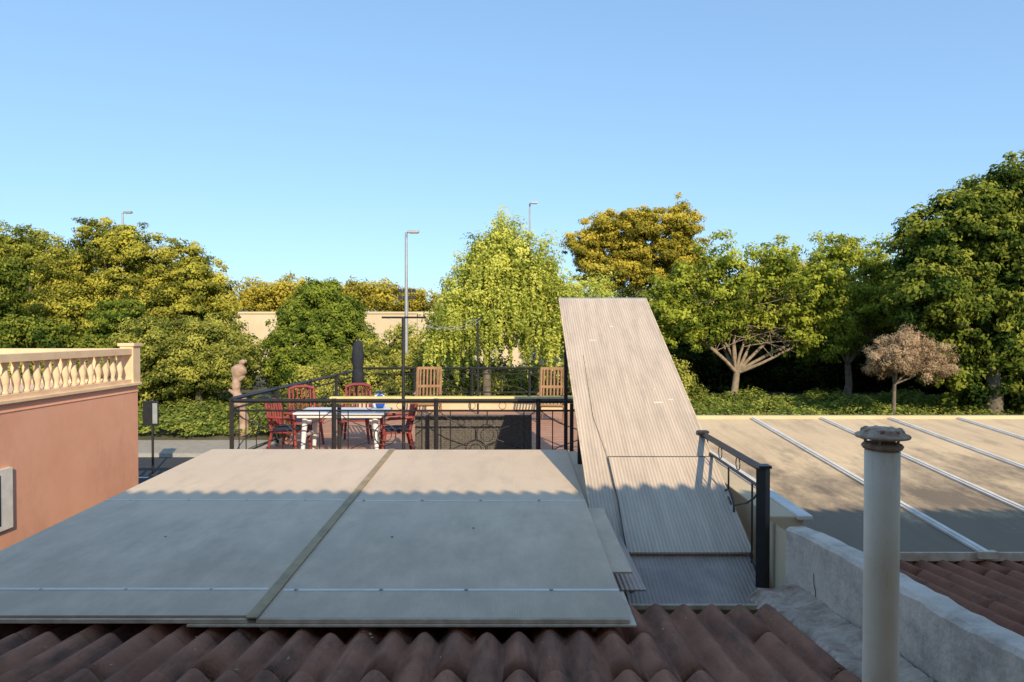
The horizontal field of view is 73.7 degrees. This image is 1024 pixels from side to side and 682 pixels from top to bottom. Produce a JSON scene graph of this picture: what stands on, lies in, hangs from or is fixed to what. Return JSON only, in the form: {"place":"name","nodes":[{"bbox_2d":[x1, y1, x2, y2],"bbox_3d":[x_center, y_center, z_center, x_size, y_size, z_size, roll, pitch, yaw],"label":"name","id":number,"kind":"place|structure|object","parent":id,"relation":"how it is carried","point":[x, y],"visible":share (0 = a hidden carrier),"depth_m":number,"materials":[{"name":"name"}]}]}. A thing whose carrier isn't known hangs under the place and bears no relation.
{"place":"outdoors","nodes":[
{"label":"outdoors","id":0,"kind":"place"},
{"bbox_2d":[0,382,141,550],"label":"walls","id":1,"kind":"structure","parent":0,"point":[66,455],"depth_m":11.77,"materials":[{"name":"paint"}]},
{"bbox_2d":[0,467,12,531],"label":"window","id":2,"kind":"structure","parent":1,"relation":"attached to","point":[6,498],"depth_m":10.30,"materials":[{"name":"white paint"}]},
{"bbox_2d":[0,343,141,400],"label":"balustrade","id":3,"kind":"object","parent":1,"relation":"on","point":[125,368],"visible":1,"depth_m":12.28,"materials":[{"name":"stone"}]},
{"bbox_2d":[138,457,194,483],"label":"road","id":4,"kind":"structure","parent":0,"point":[163,464],"depth_m":21.42,"materials":[{"name":"grey asphalt"}]},
{"bbox_2d":[143,399,158,473],"bbox_3d":[-10.590,2.805,20.032,0.440,2.190,0.115,0,1,0],"label":"street sign","id":5,"kind":"object","parent":4,"relation":"on","point":[151,413],"visible":1,"depth_m":19.98,"materials":[{"name":"black metal"}]},
{"bbox_2d":[138,440,274,456],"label":"pavement","id":6,"kind":"structure","parent":0,"point":[179,448],"depth_m":24.04,"materials":[{"name":"grey concrete"}]},
{"bbox_2d":[415,415,531,449],"bbox_3d":[-0.630,1.567,11.518,1.910,0.720,0.774,0,1,0],"label":"railing","id":7,"kind":"object","parent":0,"point":[461,434],"visible":0.68,"depth_m":11.13,"materials":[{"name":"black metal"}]},
{"bbox_2d":[0,0,1023,311],"label":"sky","id":8,"kind":"structure","parent":0,"point":[307,138],"materials":[{"name":"blue"}]},
{"bbox_2d":[138,373,949,439],"bbox_3d":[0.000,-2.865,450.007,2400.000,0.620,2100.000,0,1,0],"label":"ground","id":9,"kind":"structure","parent":0,"point":[164,435],"depth_m":26.80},
{"bbox_2d":[0,220,97,317],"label":"pine tree","id":10,"kind":"object","parent":9,"relation":"on","point":[20,248],"visible":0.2,"depth_m":40.74,"materials":[{"name":"green plant"}]},
{"bbox_2d":[0,257,111,366],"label":"holm oak","id":11,"kind":"object","parent":9,"relation":"on","point":[18,329],"visible":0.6,"depth_m":32.91,"materials":[{"name":"green plant"}]},
{"bbox_2d":[81,298,155,358],"bbox_3d":[-19.503,0.631,34.379,5.162,5.505,3.780,0,1,0],"label":"oak","id":12,"kind":"object","parent":9,"relation":"on","point":[104,318],"visible":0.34,"depth_m":33.51,"materials":[{"name":"green plant"}]},
{"bbox_2d":[7,216,242,337],"bbox_3d":[-21.220,-1.766,37.892,12.813,10.193,4.932,0,1,0],"label":"pine tree","id":13,"kind":"object","parent":9,"relation":"on","point":[105,251],"visible":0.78,"depth_m":36.86,"materials":[{"name":"green plant"}]},
{"bbox_2d":[122,211,132,276],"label":"street lamp","id":14,"kind":"object","parent":9,"relation":"on","point":[128,212],"visible":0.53,"depth_m":44.83,"materials":[{"name":"metal"}]},
{"bbox_2d":[108,305,267,406],"bbox_3d":[-14.623,1.004,31.092,6.987,5.258,4.091,0,1,0],"label":"olive tree","id":15,"kind":"object","parent":9,"relation":"on","point":[186,355],"visible":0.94,"depth_m":30.10,"materials":[{"name":"green plant"}]},
{"bbox_2d":[228,359,249,435],"bbox_3d":[-10.456,2.207,26.247,0.662,3.019,0.694,0,1,26],"label":"statue","id":16,"kind":"object","parent":9,"relation":"on","point":[239,371],"visible":0.83,"depth_m":26.08,"materials":[{"name":"beige stone"}]},
{"bbox_2d":[138,389,388,435],"bbox_3d":[-8.513,2.913,29.347,31.648,1.337,8.124,0,1,0],"label":"ivy ground cover","id":17,"kind":"object","parent":9,"relation":"on","point":[181,416],"visible":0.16,"depth_m":27.55,"materials":[{"name":"green plant"}]},
{"bbox_2d":[258,276,385,396],"bbox_3d":[-9.559,0.083,34.384,6.196,6.603,5.372,0,1,0],"label":"laurel tree","id":18,"kind":"object","parent":9,"relation":"on","point":[317,319],"visible":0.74,"depth_m":33.04,"materials":[{"name":"green plant"}]},
{"bbox_2d":[7,322,708,409],"bbox_3d":[-10.447,1.744,32.040,39.602,5.308,6.894,0,1,0],"label":"shrub border","id":19,"kind":"object","parent":9,"relation":"on","point":[388,355],"visible":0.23,"depth_m":30.57,"materials":[{"name":"green plant"}]},
{"bbox_2d":[398,289,415,311],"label":"floodlight mast","id":20,"kind":"object","parent":9,"relation":"on","point":[409,291],"visible":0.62,"depth_m":59.65,"materials":[{"name":"metal"}]},
{"bbox_2d":[405,230,418,366],"bbox_3d":[-4.727,-0.936,31.821,0.909,8.417,0.453,0,1,27],"label":"street lamp","id":21,"kind":"object","parent":9,"relation":"on","point":[406,284],"visible":0.48,"depth_m":31.91,"materials":[{"name":"metal"}]},
{"bbox_2d":[263,404,576,450],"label":"roof terrace","id":22,"kind":"structure","parent":9,"relation":"on","point":[357,434],"depth_m":14.52,"materials":[{"name":"ceramic"}]},
{"bbox_2d":[264,398,311,448],"bbox_3d":[-3.790,1.453,11.530,0.642,0.956,0.616,0,1,10],"label":"garden chair","id":23,"kind":"object","parent":22,"relation":"on","point":[273,422],"visible":0.62,"depth_m":11.39,"materials":[{"name":"red wood"}]},
{"bbox_2d":[230,370,356,448],"bbox_3d":[-4.210,1.333,14.289,0.071,1.065,7.539,0,1,2],"label":"iron railing","id":24,"kind":"object","parent":22,"relation":"on","point":[277,389],"visible":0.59,"depth_m":12.59,"materials":[{"name":"black metal"}]},
{"bbox_2d":[286,385,324,446],"bbox_3d":[-3.870,1.375,12.758,0.616,1.076,0.642,0,1,-30],"label":"garden chair","id":25,"kind":"object","parent":22,"relation":"on","point":[296,419],"visible":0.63,"depth_m":12.86,"materials":[{"name":"red wood"}]},
{"bbox_2d":[293,407,392,448],"bbox_3d":[-2.850,1.552,11.625,1.500,0.753,0.850,0,1,0],"label":"garden table","id":26,"kind":"object","parent":22,"relation":"on","point":[373,417],"visible":0.79,"depth_m":11.28,"materials":[{"name":"white plastic"}]},
{"bbox_2d":[371,391,386,407],"bbox_3d":[-2.320,1.018,11.917,0.290,0.306,0.232,0,1,0],"label":"striped beach bag","id":27,"kind":"object","parent":26,"relation":"on","point":[379,405],"visible":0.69,"depth_m":11.85,"materials":[{"name":"blue fabric"}]},
{"bbox_2d":[341,383,372,443],"bbox_3d":[-2.954,1.362,12.963,0.616,1.096,0.642,0,1,-5],"label":"garden chair","id":28,"kind":"object","parent":22,"relation":"on","point":[344,421],"visible":0.5,"depth_m":13.15,"materials":[{"name":"red wood"}]},
{"bbox_2d":[352,337,363,386],"bbox_3d":[-3.930,0.864,17.415,0.520,1.950,0.520,0,1,0],"label":"closed parasol","id":29,"kind":"object","parent":22,"relation":"on","point":[357,362],"visible":0.71,"depth_m":17.32,"materials":[{"name":"black fabric"}]},
{"bbox_2d":[379,404,417,449],"bbox_3d":[-1.910,1.454,11.484,0.642,0.956,0.616,0,1,-15],"label":"garden chair","id":30,"kind":"object","parent":22,"relation":"on","point":[409,421],"visible":0.68,"depth_m":11.30,"materials":[{"name":"red wood"}]},
{"bbox_2d":[229,398,576,449],"bbox_3d":[-1.170,1.415,10.522,6.371,1.055,0.071,0,1,0],"label":"iron railing","id":31,"kind":"object","parent":22,"relation":"on","point":[436,401],"visible":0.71,"depth_m":10.51,"materials":[{"name":"black metal"}]},
{"bbox_2d":[414,367,442,422],"bbox_3d":[-1.953,1.250,15.962,0.643,1.259,0.813,0,1,-4],"label":"folding wooden chair","id":32,"kind":"object","parent":22,"relation":"on","point":[439,379],"visible":0.61,"depth_m":16.13,"materials":[{"name":"brown wood"}]},
{"bbox_2d":[382,316,482,449],"bbox_3d":[-1.167,0.683,13.972,0.695,2.416,6.562,0,1,10],"label":"washing line","id":33,"kind":"object","parent":22,"relation":"on","point":[403,374],"visible":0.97,"depth_m":10.80,"materials":[{"name":"black metal"}]},
{"bbox_2d":[329,396,573,450],"bbox_3d":[-0.900,1.408,10.872,4.000,1.052,0.100,0,1,0],"label":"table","id":34,"kind":"object","parent":22,"relation":"on","point":[449,397],"visible":0.47,"depth_m":10.84,"materials":[{"name":"beige wood"}]},
{"bbox_2d":[359,367,571,395],"bbox_3d":[-1.042,1.077,18.018,6.115,0.785,0.071,0,1,0],"label":"iron railing","id":35,"kind":"object","parent":22,"relation":"on","point":[529,374],"visible":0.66,"depth_m":18.01,"materials":[{"name":"black metal"}]},
{"bbox_2d":[537,367,563,423],"bbox_3d":[0.924,1.253,15.762,0.643,1.259,0.813,0,1,6],"label":"folding wooden chair","id":36,"kind":"object","parent":22,"relation":"on","point":[547,386],"visible":0.57,"depth_m":15.92,"materials":[{"name":"brown wood"}]},
{"bbox_2d":[558,298,757,609],"bbox_3d":[1.305,0.701,7.251,1.290,2.581,5.380,0,1,0],"label":"staircase cover","id":37,"kind":"object","parent":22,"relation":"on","point":[655,485],"visible":0.87,"depth_m":6.47,"materials":[{"name":"metal"}]},
{"bbox_2d":[697,430,771,587],"bbox_3d":[1.959,1.426,7.796,0.106,1.055,5.354,0,1,1],"label":"iron railing","id":38,"kind":"object","parent":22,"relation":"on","point":[762,497],"visible":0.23,"depth_m":5.16,"materials":[{"name":"black metal"}]},
{"bbox_2d":[258,458,599,632],"bbox_3d":[-1.490,2.749,6.077,4.220,2.720,4.270,0,1,0],"label":"frame","id":39,"kind":"object","parent":9,"relation":"on","point":[265,629],"visible":0.02,"depth_m":3.92,"materials":[{"name":"brown paint"}]},
{"bbox_2d":[0,449,636,626],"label":"sheets","id":40,"kind":"object","parent":39,"relation":"on","point":[427,545],"visible":0.94,"depth_m":4.89,"materials":[{"name":"grey metal"}]},
{"bbox_2d":[0,449,618,618],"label":"joints and screws","id":41,"kind":"object","parent":40,"relation":"on","point":[258,609],"visible":1,"depth_m":4.40,"materials":[{"name":"white paint"}]},
{"bbox_2d":[178,312,739,372],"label":"boundary wall","id":42,"kind":"structure","parent":9,"relation":"on","point":[257,327],"depth_m":57.98,"materials":[{"name":"beige paint"}]},
{"bbox_2d":[32,251,901,311],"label":"distant trees","id":43,"kind":"object","parent":9,"relation":"on","point":[377,297],"visible":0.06,"depth_m":63.83,"materials":[{"name":"green plant"}]},
{"bbox_2d":[417,206,620,395],"bbox_3d":[0.427,-0.816,26.909,7.954,9.424,4.802,0,1,0],"label":"pepper tree","id":44,"kind":"object","parent":9,"relation":"on","point":[503,278],"visible":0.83,"depth_m":26.09,"materials":[{"name":"green plant"}]},
{"bbox_2d":[79,283,975,394],"bbox_3d":[3.752,-0.042,38.180,80.317,10.130,15.182,0,1,0],"label":"background hedge","id":45,"kind":"object","parent":9,"relation":"on","point":[712,370],"visible":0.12,"depth_m":39.57,"materials":[{"name":"green plant"}]},
{"bbox_2d":[529,202,537,361],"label":"street lamp","id":46,"kind":"object","parent":9,"relation":"on","point":[530,228],"visible":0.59,"depth_m":49.82,"materials":[{"name":"metal"}]},
{"bbox_2d":[559,191,713,297],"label":"stone pine","id":47,"kind":"object","parent":9,"relation":"on","point":[632,257],"visible":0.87,"depth_m":46.60,"materials":[{"name":"green plant"}]},
{"bbox_2d":[634,229,866,400],"bbox_3d":[11.603,-1.009,33.794,11.179,8.804,4.779,0,1,5],"label":"carob tree","id":48,"kind":"object","parent":9,"relation":"on","point":[691,315],"visible":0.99,"depth_m":32.98,"materials":[{"name":"green plant"}]},
{"bbox_2d":[711,450,812,563],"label":"dividing wall","id":49,"kind":"structure","parent":9,"relation":"on","point":[785,513],"depth_m":6.01,"materials":[{"name":"white paint"}]},
{"bbox_2d":[779,230,902,396],"bbox_3d":[18.502,-1.312,36.750,7.986,9.321,5.357,0,1,0],"label":"carob tree","id":50,"kind":"object","parent":9,"relation":"on","point":[850,254],"visible":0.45,"depth_m":35.96,"materials":[{"name":"green plant"}]},
{"bbox_2d":[687,385,1022,414],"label":"ivy ground cover","id":51,"kind":"object","parent":9,"relation":"on","point":[837,403],"visible":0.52,"depth_m":30.76,"materials":[{"name":"green plant"}]},
{"bbox_2d":[860,322,960,414],"bbox_3d":[16.217,1.586,28.023,4.122,4.686,3.215,0,1,0],"label":"tamarisk tree","id":52,"kind":"object","parent":9,"relation":"on","point":[918,357],"visible":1,"depth_m":27.43,"materials":[{"name":"brown plant"}]},
{"bbox_2d":[877,149,1023,414],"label":"ficus tree","id":53,"kind":"object","parent":9,"relation":"on","point":[958,275],"visible":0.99,"depth_m":28.14,"materials":[{"name":"green plant"}]},
{"bbox_2d":[905,561,1018,563],"bbox_3d":[8.025,2.723,8.652,11.150,2.695,5.580,0,1,0],"label":"frame","id":54,"kind":"object","parent":9,"relation":"on","point":[953,562],"visible":0.02,"depth_m":5.85,"materials":[{"name":"brown paint"}]},
{"bbox_2d":[698,419,1023,551],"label":"sheets","id":55,"kind":"object","parent":54,"relation":"on","point":[829,498],"visible":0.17,"depth_m":8.18,"materials":[{"name":"beige metal"}]},
{"bbox_2d":[696,415,1023,560],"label":"glazing bars","id":56,"kind":"object","parent":55,"relation":"on","point":[980,553],"visible":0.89,"depth_m":8.63,"materials":[{"name":"white paint"}]},
{"bbox_2d":[624,591,756,614],"bbox_3d":[1.375,3.057,6.847,1.350,2.081,3.200,0,1,0],"label":"stair landing","id":57,"kind":"object","parent":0,"point":[641,612],"depth_m":5.23,"materials":[{"name":"ceramic"}]},
{"bbox_3d":[7.050,1.899,3.429,9.900,0.540,4.800,0,1,0],"label":"roof deck","id":58,"kind":"object","parent":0,"visible":0},
{"bbox_2d":[769,520,1023,681],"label":"stucco parapet","id":59,"kind":"structure","parent":58,"relation":"attached to","point":[943,638],"depth_m":3.21,"materials":[{"name":"white paint"}]},
{"bbox_2d":[746,582,933,681],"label":"mortar flashing","id":60,"kind":"object","parent":59,"relation":"attached to","point":[835,636],"visible":0.68,"depth_m":3.82,"materials":[{"name":"grey concrete"}]},
{"bbox_2d":[900,559,1023,636],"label":"tiles","id":61,"kind":"object","parent":58,"relation":"on","point":[992,591],"visible":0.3,"depth_m":5.15,"materials":[{"name":"ceramic"}]},
{"bbox_3d":[-2.440,1.695,2.701,8.120,0.390,2.950,0,1,0],"label":"roof deck","id":62,"kind":"object","parent":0,"visible":0},
{"bbox_2d":[0,603,861,681],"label":"tiles","id":63,"kind":"object","parent":62,"relation":"on","point":[744,644],"visible":0.76,"depth_m":3.52,"materials":[{"name":"ceramic"}]},
{"bbox_2d":[854,425,911,681],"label":"vent pipe","id":64,"kind":"object","parent":62,"relation":"on","point":[882,447],"visible":1,"depth_m":2.37,"materials":[{"name":"metal"}]}
]}

